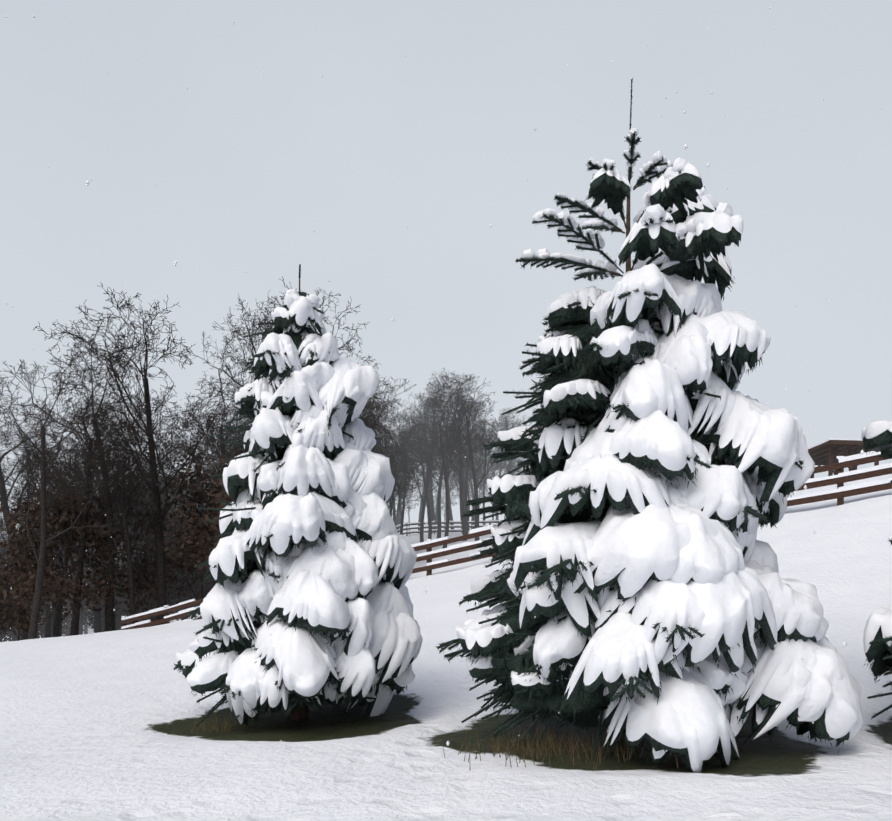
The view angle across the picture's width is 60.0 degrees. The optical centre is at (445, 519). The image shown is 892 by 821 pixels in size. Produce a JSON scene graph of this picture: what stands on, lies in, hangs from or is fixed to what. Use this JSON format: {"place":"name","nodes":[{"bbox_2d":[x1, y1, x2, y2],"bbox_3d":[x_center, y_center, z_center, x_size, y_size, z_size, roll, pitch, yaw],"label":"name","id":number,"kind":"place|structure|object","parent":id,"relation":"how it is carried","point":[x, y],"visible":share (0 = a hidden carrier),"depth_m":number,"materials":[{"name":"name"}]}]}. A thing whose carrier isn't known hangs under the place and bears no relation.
{"place":"outdoors","nodes":[
{"label":"outdoors","id":0,"kind":"place"},
{"bbox_2d":[4,10,882,820],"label":"snowflakes","id":1,"kind":"object","parent":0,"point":[844,644],"visible":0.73,"depth_m":2.08,"materials":[{"name":"white"}]},
{"bbox_2d":[0,474,891,820],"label":"snow ground","id":2,"kind":"structure","parent":0,"point":[88,718],"depth_m":7.01,"materials":[{"name":"white snow"}]},
{"bbox_2d":[0,569,12,638],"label":"sapling","id":3,"kind":"object","parent":2,"relation":"on","point":[8,594],"visible":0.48,"depth_m":35.78,"materials":[{"name":"brown plant"}]},
{"bbox_2d":[0,432,17,512],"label":"bare tree","id":4,"kind":"object","parent":2,"relation":"on","point":[2,459],"visible":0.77,"depth_m":36.22,"materials":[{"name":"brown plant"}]},
{"bbox_2d":[0,477,31,639],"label":"bare tree","id":5,"kind":"object","parent":2,"relation":"on","point":[4,539],"visible":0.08,"depth_m":46.71,"materials":[{"name":"grey plant"}]},
{"bbox_2d":[0,534,31,641],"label":"tree","id":6,"kind":"object","parent":2,"relation":"on","point":[4,635],"visible":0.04,"depth_m":47.89,"materials":[{"name":"brown plant"}]},
{"bbox_2d":[0,573,42,641],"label":"tree","id":7,"kind":"object","parent":2,"relation":"on","point":[8,586],"visible":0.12,"depth_m":38.55,"materials":[{"name":"brown plant"}]},
{"bbox_2d":[1,597,70,641],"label":"tree","id":8,"kind":"object","parent":2,"relation":"on","point":[42,628],"visible":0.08,"depth_m":48.31,"materials":[{"name":"brown plant"}]},
{"bbox_2d":[0,519,74,637],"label":"bare tree","id":9,"kind":"object","parent":2,"relation":"on","point":[3,524],"visible":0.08,"depth_m":46.26,"materials":[{"name":"black plant"}]},
{"bbox_2d":[0,536,75,640],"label":"sapling","id":10,"kind":"object","parent":2,"relation":"on","point":[19,626],"visible":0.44,"depth_m":34.97,"materials":[{"name":"brown plant"}]},
{"bbox_2d":[4,595,71,640],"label":"tree","id":11,"kind":"object","parent":2,"relation":"on","point":[39,630],"depth_m":55.83,"materials":[{"name":"brown plant"}]},
{"bbox_2d":[0,375,83,639],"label":"bare tree","id":12,"kind":"object","parent":2,"relation":"on","point":[5,516],"visible":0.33,"depth_m":39.21,"materials":[{"name":"grey plant"}]},
{"bbox_2d":[1,443,92,637],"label":"bare tree","id":13,"kind":"object","parent":2,"relation":"on","point":[48,629],"visible":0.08,"depth_m":41.13,"materials":[{"name":"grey plant"}]},
{"bbox_2d":[5,431,89,636],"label":"bare tree","id":14,"kind":"object","parent":2,"relation":"on","point":[53,607],"visible":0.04,"depth_m":41.52,"materials":[{"name":"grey plant"}]},
{"bbox_2d":[41,578,91,637],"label":"tree","id":15,"kind":"object","parent":2,"relation":"on","point":[68,626],"visible":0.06,"depth_m":60.41,"materials":[{"name":"brown plant"}]},
{"bbox_2d":[50,542,87,633],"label":"bare tree","id":16,"kind":"object","parent":2,"relation":"on","point":[86,630],"depth_m":71.16,"materials":[{"name":"black plant"}]},
{"bbox_2d":[11,436,128,636],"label":"bare tree","id":17,"kind":"object","parent":2,"relation":"on","point":[56,629],"visible":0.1,"depth_m":37.58,"materials":[{"name":"brown plant"}]},
{"bbox_2d":[0,472,150,636],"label":"sapling","id":18,"kind":"object","parent":2,"relation":"on","point":[58,518],"visible":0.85,"depth_m":33.67,"materials":[{"name":"brown plant"}]},
{"bbox_2d":[54,532,99,634],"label":"bare tree","id":19,"kind":"object","parent":2,"relation":"on","point":[81,630],"visible":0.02,"depth_m":56.72,"materials":[{"name":"black plant"}]},
{"bbox_2d":[0,343,154,638],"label":"bare tree","id":20,"kind":"object","parent":2,"relation":"on","point":[35,613],"visible":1,"depth_m":30.45,"materials":[{"name":"brown plant"}]},
{"bbox_2d":[26,373,128,611],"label":"bare tree","id":21,"kind":"object","parent":2,"relation":"on","point":[96,480],"visible":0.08,"depth_m":41.77,"materials":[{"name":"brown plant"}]},
{"bbox_2d":[20,356,142,635],"bbox_3d":[-15.940,-0.686,34.410,5.083,13.721,5.343,0,0,-41],"label":"bare tree","id":22,"kind":"object","parent":2,"relation":"on","point":[74,629],"visible":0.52,"depth_m":34.23,"materials":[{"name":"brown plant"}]},
{"bbox_2d":[51,553,129,631],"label":"sapling","id":23,"kind":"object","parent":2,"relation":"on","point":[90,603],"visible":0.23,"depth_m":46.61,"materials":[{"name":"brown plant"}]},
{"bbox_2d":[33,416,165,630],"bbox_3d":[-19.116,1.109,42.896,7.789,13.985,8.015,0,0,-22],"label":"bare tree","id":24,"kind":"object","parent":2,"relation":"on","point":[116,513],"visible":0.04,"depth_m":43.18,"materials":[{"name":"black plant"}]},
{"bbox_2d":[79,555,135,630],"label":"tree","id":25,"kind":"object","parent":2,"relation":"on","point":[88,619],"depth_m":52.35,"materials":[{"name":"brown plant"}]},
{"bbox_2d":[38,471,183,622],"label":"sapling","id":26,"kind":"object","parent":2,"relation":"on","point":[140,573],"visible":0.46,"depth_m":37.13,"materials":[{"name":"brown plant"}]},
{"bbox_2d":[87,579,136,631],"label":"tree","id":27,"kind":"object","parent":2,"relation":"on","point":[117,598],"visible":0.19,"depth_m":48.03,"materials":[{"name":"brown plant"}]},
{"bbox_2d":[81,556,144,628],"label":"sapling","id":28,"kind":"object","parent":2,"relation":"on","point":[93,609],"depth_m":52.58,"materials":[{"name":"brown plant"}]},
{"bbox_2d":[33,398,198,632],"bbox_3d":[-20.050,0.348,44.846,8.573,15.098,8.821,0,0,-39],"label":"bare tree","id":29,"kind":"object","parent":2,"relation":"on","point":[97,623],"visible":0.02,"depth_m":43.22,"materials":[{"name":"black plant"}]},
{"bbox_2d":[0,316,232,631],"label":"bare tree","id":30,"kind":"object","parent":2,"relation":"on","point":[109,621],"visible":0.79,"depth_m":34.62,"materials":[{"name":"brown plant"}]},
{"bbox_2d":[52,440,188,619],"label":"bare tree","id":31,"kind":"object","parent":2,"relation":"on","point":[133,510],"visible":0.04,"depth_m":49.66,"materials":[{"name":"black plant"}]},
{"bbox_2d":[76,423,171,623],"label":"bare tree","id":32,"kind":"object","parent":2,"relation":"on","point":[125,532],"visible":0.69,"depth_m":34.71,"materials":[{"name":"grey plant"}]},
{"bbox_2d":[92,553,176,624],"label":"sapling","id":33,"kind":"object","parent":2,"relation":"on","point":[125,604],"visible":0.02,"depth_m":47.59,"materials":[{"name":"brown plant"}]},
{"bbox_2d":[33,284,246,624],"bbox_3d":[-13.722,-2.654,36.492,9.490,17.337,8.168,0,0,16],"label":"bare tree","id":34,"kind":"object","parent":2,"relation":"on","point":[161,579],"visible":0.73,"depth_m":36.11,"materials":[{"name":"brown plant"}]},
{"bbox_2d":[122,568,178,625],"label":"tree","id":35,"kind":"object","parent":2,"relation":"on","point":[150,608],"visible":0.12,"depth_m":42.29,"materials":[{"name":"brown plant"}]},
{"bbox_2d":[114,502,199,620],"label":"sapling","id":36,"kind":"object","parent":2,"relation":"on","point":[124,599],"visible":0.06,"depth_m":46.60,"materials":[{"name":"brown plant"}]},
{"bbox_2d":[132,484,181,563],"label":"bare tree","id":37,"kind":"object","parent":2,"relation":"on","point":[165,525],"depth_m":47.80,"materials":[{"name":"black plant"}]},
{"bbox_2d":[104,390,210,626],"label":"bare tree","id":38,"kind":"object","parent":2,"relation":"on","point":[150,492],"visible":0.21,"depth_m":43.79,"materials":[{"name":"black plant"}]},
{"bbox_2d":[121,498,215,620],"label":"sapling","id":39,"kind":"object","parent":2,"relation":"on","point":[197,593],"visible":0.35,"depth_m":42.11,"materials":[{"name":"brown plant"}]},
{"bbox_2d":[155,517,212,614],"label":"sapling","id":40,"kind":"object","parent":2,"relation":"on","point":[176,597],"depth_m":44.50,"materials":[{"name":"brown plant"}]},
{"bbox_2d":[125,405,248,620],"bbox_3d":[-16.068,0.229,48.614,9.520,15.048,8.193,0,0,-14],"label":"bare tree","id":41,"kind":"object","parent":2,"relation":"on","point":[184,618],"visible":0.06,"depth_m":48.56,"materials":[{"name":"black plant"}]},
{"bbox_2d":[172,576,205,617],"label":"tree","id":42,"kind":"object","parent":2,"relation":"on","point":[192,606],"visible":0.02,"depth_m":51.93,"materials":[{"name":"brown plant"}]},
{"bbox_2d":[141,440,238,616],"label":"sapling","id":43,"kind":"object","parent":2,"relation":"on","point":[195,547],"visible":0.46,"depth_m":36.49,"materials":[{"name":"brown plant"}]},
{"bbox_2d":[188,563,212,607],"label":"tree","id":44,"kind":"object","parent":2,"relation":"on","point":[203,578],"depth_m":45.92,"materials":[{"name":"brown plant"}]},
{"bbox_2d":[162,339,254,504],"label":"bare tree","id":45,"kind":"object","parent":2,"relation":"on","point":[217,422],"visible":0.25,"depth_m":43.09,"materials":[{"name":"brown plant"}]},
{"bbox_2d":[169,415,251,527],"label":"bare tree","id":46,"kind":"object","parent":2,"relation":"on","point":[213,464],"visible":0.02,"depth_m":48.28,"materials":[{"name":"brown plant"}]},
{"bbox_2d":[183,429,242,584],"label":"bare tree","id":47,"kind":"object","parent":2,"relation":"on","point":[209,484],"visible":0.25,"depth_m":36.55,"materials":[{"name":"black plant"}]},
{"bbox_2d":[185,419,247,553],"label":"sapling","id":48,"kind":"object","parent":2,"relation":"on","point":[222,491],"visible":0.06,"depth_m":27.58,"materials":[{"name":"brown plant"}]},
{"bbox_2d":[196,493,239,582],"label":"bare tree","id":49,"kind":"object","parent":2,"relation":"on","point":[206,556],"visible":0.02,"depth_m":33.10,"materials":[{"name":"brown plant"}]},
{"bbox_2d":[177,294,275,421],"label":"bare tree","id":50,"kind":"object","parent":2,"relation":"on","point":[253,324],"visible":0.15,"depth_m":38.63,"materials":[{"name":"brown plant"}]},
{"bbox_2d":[199,321,273,459],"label":"bare tree","id":51,"kind":"object","parent":2,"relation":"on","point":[235,434],"depth_m":35.39,"materials":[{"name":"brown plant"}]},
{"bbox_2d":[213,374,262,426],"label":"bare tree","id":52,"kind":"object","parent":2,"relation":"on","point":[233,398],"visible":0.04,"depth_m":31.01,"materials":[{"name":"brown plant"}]},
{"bbox_2d":[174,264,422,731],"bbox_3d":[-1.785,-0.274,9.045,3.047,5.375,2.923,0,0,1],"label":"spruce","id":53,"kind":"object","parent":2,"relation":"on","point":[310,567],"visible":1,"depth_m":8.28,"materials":[{"name":"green plant"}]},
{"bbox_2d":[244,277,415,443],"bbox_3d":[-5.254,-3.559,35.263,7.474,14.653,6.433,0,0,-11],"label":"bare tree","id":54,"kind":"object","parent":2,"relation":"on","point":[349,349],"visible":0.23,"depth_m":34.77,"materials":[{"name":"grey plant"}]},
{"bbox_2d":[335,337,406,468],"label":"bare tree","id":55,"kind":"object","parent":2,"relation":"on","point":[381,447],"visible":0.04,"depth_m":45.69,"materials":[{"name":"grey plant"}]},
{"bbox_2d":[361,398,387,443],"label":"bare tree","id":56,"kind":"object","parent":2,"relation":"on","point":[375,412],"visible":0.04,"depth_m":48.26,"materials":[{"name":"grey plant"}]},
{"bbox_2d":[360,385,392,455],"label":"bare tree","id":57,"kind":"object","parent":2,"relation":"on","point":[380,416],"visible":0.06,"depth_m":53.45,"materials":[{"name":"grey plant"}]},
{"bbox_2d":[358,417,402,502],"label":"bare tree","id":58,"kind":"object","parent":2,"relation":"on","point":[394,491],"depth_m":41.42,"materials":[{"name":"grey plant"}]},
{"bbox_2d":[362,391,404,437],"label":"bare tree","id":59,"kind":"object","parent":2,"relation":"on","point":[387,416],"visible":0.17,"depth_m":64.98,"materials":[{"name":"grey plant"}]},
{"bbox_2d":[371,399,407,472],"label":"bare tree","id":60,"kind":"object","parent":2,"relation":"on","point":[391,444],"visible":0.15,"depth_m":53.23,"materials":[{"name":"grey plant"}]},
{"bbox_2d":[362,414,422,507],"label":"bare tree","id":61,"kind":"object","parent":2,"relation":"on","point":[397,477],"visible":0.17,"depth_m":49.88,"materials":[{"name":"grey plant"}]},
{"bbox_2d":[362,381,427,474],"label":"bare tree","id":62,"kind":"object","parent":2,"relation":"on","point":[404,457],"visible":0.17,"depth_m":54.64,"materials":[{"name":"grey plant"}]},
{"bbox_2d":[376,381,419,526],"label":"bare tree","id":63,"kind":"object","parent":2,"relation":"on","point":[393,508],"visible":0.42,"depth_m":65.63,"materials":[{"name":"grey plant"}]},
{"bbox_2d":[375,434,426,523],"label":"bare tree","id":64,"kind":"object","parent":2,"relation":"on","point":[403,481],"visible":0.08,"depth_m":81.64,"materials":[{"name":"grey plant"}]},
{"bbox_2d":[388,433,418,517],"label":"bare tree","id":65,"kind":"object","parent":2,"relation":"on","point":[391,506],"visible":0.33,"depth_m":55.21,"materials":[{"name":"grey plant"}]},
{"bbox_2d":[396,456,412,529],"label":"bare tree","id":66,"kind":"object","parent":2,"relation":"on","point":[397,515],"visible":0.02,"depth_m":76.12,"materials":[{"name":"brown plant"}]},
{"bbox_2d":[395,431,415,532],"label":"bare tree","id":67,"kind":"object","parent":2,"relation":"on","point":[401,497],"visible":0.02,"depth_m":81.68,"materials":[{"name":"grey plant"}]},
{"bbox_2d":[396,486,415,534],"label":"bare tree","id":68,"kind":"object","parent":2,"relation":"on","point":[408,511],"visible":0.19,"depth_m":140.04,"materials":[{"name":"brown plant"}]},
{"bbox_2d":[393,428,425,534],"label":"bare tree","id":69,"kind":"object","parent":2,"relation":"on","point":[403,509],"visible":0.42,"depth_m":58.05,"materials":[{"name":"grey plant"}]},
{"bbox_2d":[386,399,456,533],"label":"bare tree","id":70,"kind":"object","parent":2,"relation":"on","point":[420,510],"visible":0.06,"depth_m":81.08,"materials":[{"name":"grey plant"}]},
{"bbox_2d":[396,416,449,538],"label":"bare tree","id":71,"kind":"object","parent":2,"relation":"on","point":[429,519],"visible":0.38,"depth_m":62.18,"materials":[{"name":"grey plant"}]},
{"bbox_2d":[396,393,450,528],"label":"bare tree","id":72,"kind":"object","parent":2,"relation":"on","point":[425,421],"visible":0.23,"depth_m":69.97,"materials":[{"name":"grey plant"}]},
{"bbox_2d":[392,378,462,532],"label":"bare tree","id":73,"kind":"object","parent":2,"relation":"on","point":[431,497],"visible":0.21,"depth_m":69.37,"materials":[{"name":"grey plant"}]},
{"bbox_2d":[386,394,470,542],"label":"bare tree","id":74,"kind":"object","parent":2,"relation":"on","point":[423,511],"visible":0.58,"depth_m":60.81,"materials":[{"name":"grey plant"}]},
{"bbox_2d":[400,368,462,528],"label":"bare tree","id":75,"kind":"object","parent":2,"relation":"on","point":[431,410],"visible":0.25,"depth_m":70.96,"materials":[{"name":"grey plant"}]},
{"bbox_2d":[422,462,443,524],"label":"bare tree","id":76,"kind":"object","parent":2,"relation":"on","point":[436,495],"visible":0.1,"depth_m":81.34,"materials":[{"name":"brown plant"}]},
{"bbox_2d":[413,482,452,509],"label":"bare tree","id":77,"kind":"object","parent":2,"relation":"on","point":[433,498],"visible":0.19,"depth_m":128.38,"materials":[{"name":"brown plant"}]},
{"bbox_2d":[425,479,456,508],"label":"bare tree","id":78,"kind":"object","parent":2,"relation":"on","point":[442,506],"visible":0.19,"depth_m":142.41,"materials":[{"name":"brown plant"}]},
{"bbox_2d":[393,373,489,538],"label":"bare tree","id":79,"kind":"object","parent":2,"relation":"on","point":[439,509],"visible":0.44,"depth_m":63.31,"materials":[{"name":"grey plant"}]},
{"bbox_2d":[395,374,489,547],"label":"bare tree","id":80,"kind":"object","parent":2,"relation":"on","point":[446,477],"visible":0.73,"depth_m":56.84,"materials":[{"name":"grey plant"}]},
{"bbox_2d":[410,388,474,528],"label":"bare tree","id":81,"kind":"object","parent":2,"relation":"on","point":[450,513],"visible":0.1,"depth_m":71.37,"materials":[{"name":"grey plant"}]},
{"bbox_2d":[433,473,458,528],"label":"bare tree","id":82,"kind":"object","parent":2,"relation":"on","point":[442,502],"visible":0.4,"depth_m":117.11,"materials":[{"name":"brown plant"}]},
{"bbox_2d":[405,376,489,540],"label":"bare tree","id":83,"kind":"object","parent":2,"relation":"on","point":[464,529],"visible":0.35,"depth_m":60.28,"materials":[{"name":"grey plant"}]},
{"bbox_2d":[396,520,500,535],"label":"fence","id":84,"kind":"object","parent":2,"relation":"on","point":[407,528],"visible":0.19,"depth_m":67.86,"materials":[{"name":"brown wood"}]},
{"bbox_2d":[166,709,740,771],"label":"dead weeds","id":85,"kind":"object","parent":2,"relation":"on","point":[522,747],"visible":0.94,"depth_m":6.39,"materials":[{"name":"brown plant"}]},
{"bbox_2d":[443,454,465,528],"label":"bare tree","id":86,"kind":"object","parent":2,"relation":"on","point":[457,486],"visible":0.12,"depth_m":73.06,"materials":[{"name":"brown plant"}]},
{"bbox_2d":[428,372,497,510],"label":"bare tree","id":87,"kind":"object","parent":2,"relation":"on","point":[465,436],"visible":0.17,"depth_m":68.19,"materials":[{"name":"grey plant"}]},
{"bbox_2d":[428,396,501,534],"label":"bare tree","id":88,"kind":"object","parent":2,"relation":"on","point":[466,482],"visible":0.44,"depth_m":63.32,"materials":[{"name":"grey plant"}]},
{"bbox_2d":[451,475,486,505],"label":"bare tree","id":89,"kind":"object","parent":2,"relation":"on","point":[467,495],"visible":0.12,"depth_m":123.75,"materials":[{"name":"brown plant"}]},
{"bbox_2d":[453,435,490,529],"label":"bare tree","id":90,"kind":"object","parent":2,"relation":"on","point":[468,484],"visible":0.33,"depth_m":73.66,"materials":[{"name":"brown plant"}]},
{"bbox_2d":[422,370,525,540],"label":"bare tree","id":91,"kind":"object","parent":2,"relation":"on","point":[470,447],"visible":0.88,"depth_m":56.05,"materials":[{"name":"grey plant"}]},
{"bbox_2d":[454,447,499,528],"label":"bare tree","id":92,"kind":"object","parent":2,"relation":"on","point":[480,483],"visible":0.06,"depth_m":82.10,"materials":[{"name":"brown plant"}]},
{"bbox_2d":[474,462,490,516],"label":"bare tree","id":93,"kind":"object","parent":2,"relation":"on","point":[481,491],"visible":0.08,"depth_m":119.15,"materials":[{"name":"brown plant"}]},
{"bbox_2d":[456,408,517,529],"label":"bare tree","id":94,"kind":"object","parent":2,"relation":"on","point":[473,516],"visible":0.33,"depth_m":75.08,"materials":[{"name":"grey plant"}]},
{"bbox_2d":[465,423,509,524],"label":"bare tree","id":95,"kind":"object","parent":2,"relation":"on","point":[483,482],"visible":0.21,"depth_m":78.70,"materials":[{"name":"grey plant"}]},
{"bbox_2d":[473,450,506,519],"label":"bare tree","id":96,"kind":"object","parent":2,"relation":"on","point":[486,486],"visible":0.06,"depth_m":97.58,"materials":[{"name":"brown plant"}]},
{"bbox_2d":[477,407,526,520],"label":"bare tree","id":97,"kind":"object","parent":2,"relation":"on","point":[497,516],"visible":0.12,"depth_m":86.13,"materials":[{"name":"grey plant"}]},
{"bbox_2d":[121,451,891,629],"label":"fence","id":98,"kind":"object","parent":2,"relation":"on","point":[841,491],"visible":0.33,"depth_m":19.61,"materials":[{"name":"brown wood"}]},
{"bbox_2d":[489,408,524,471],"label":"bare tree","id":99,"kind":"object","parent":2,"relation":"on","point":[509,461],"visible":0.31,"depth_m":78.07,"materials":[{"name":"grey plant"}]},
{"bbox_2d":[495,458,523,474],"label":"bare tree","id":100,"kind":"object","parent":2,"relation":"on","point":[512,468],"visible":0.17,"depth_m":92.97,"materials":[{"name":"grey plant"}]},
{"bbox_2d":[500,424,522,475],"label":"bare tree","id":101,"kind":"object","parent":2,"relation":"on","point":[511,461],"visible":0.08,"depth_m":84.43,"materials":[{"name":"grey plant"}]},
{"bbox_2d":[434,78,863,771],"bbox_3d":[1.706,-1.033,7.185,3.581,6.403,3.555,0,0,1],"label":"spruce","id":102,"kind":"object","parent":2,"relation":"on","point":[630,588],"visible":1,"depth_m":6.44,"materials":[{"name":"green plant"}]},
{"bbox_2d":[808,438,880,477],"bbox_3d":[21.880,-2.427,42.530,5.020,3.514,4.160,0,0,-13],"label":"shelter","id":103,"kind":"object","parent":2,"relation":"on","point":[827,451],"visible":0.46,"depth_m":40.93,"materials":[{"name":"brown wood"}]},
{"bbox_2d":[861,420,891,719],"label":"spruce","id":104,"kind":"object","parent":2,"relation":"on","point":[877,638],"visible":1,"depth_m":7.20,"materials":[{"name":"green plant"}]},
{"bbox_2d":[0,0,891,558],"label":"sky","id":105,"kind":"structure","parent":0,"point":[461,153],"materials":[{"name":"grey"}]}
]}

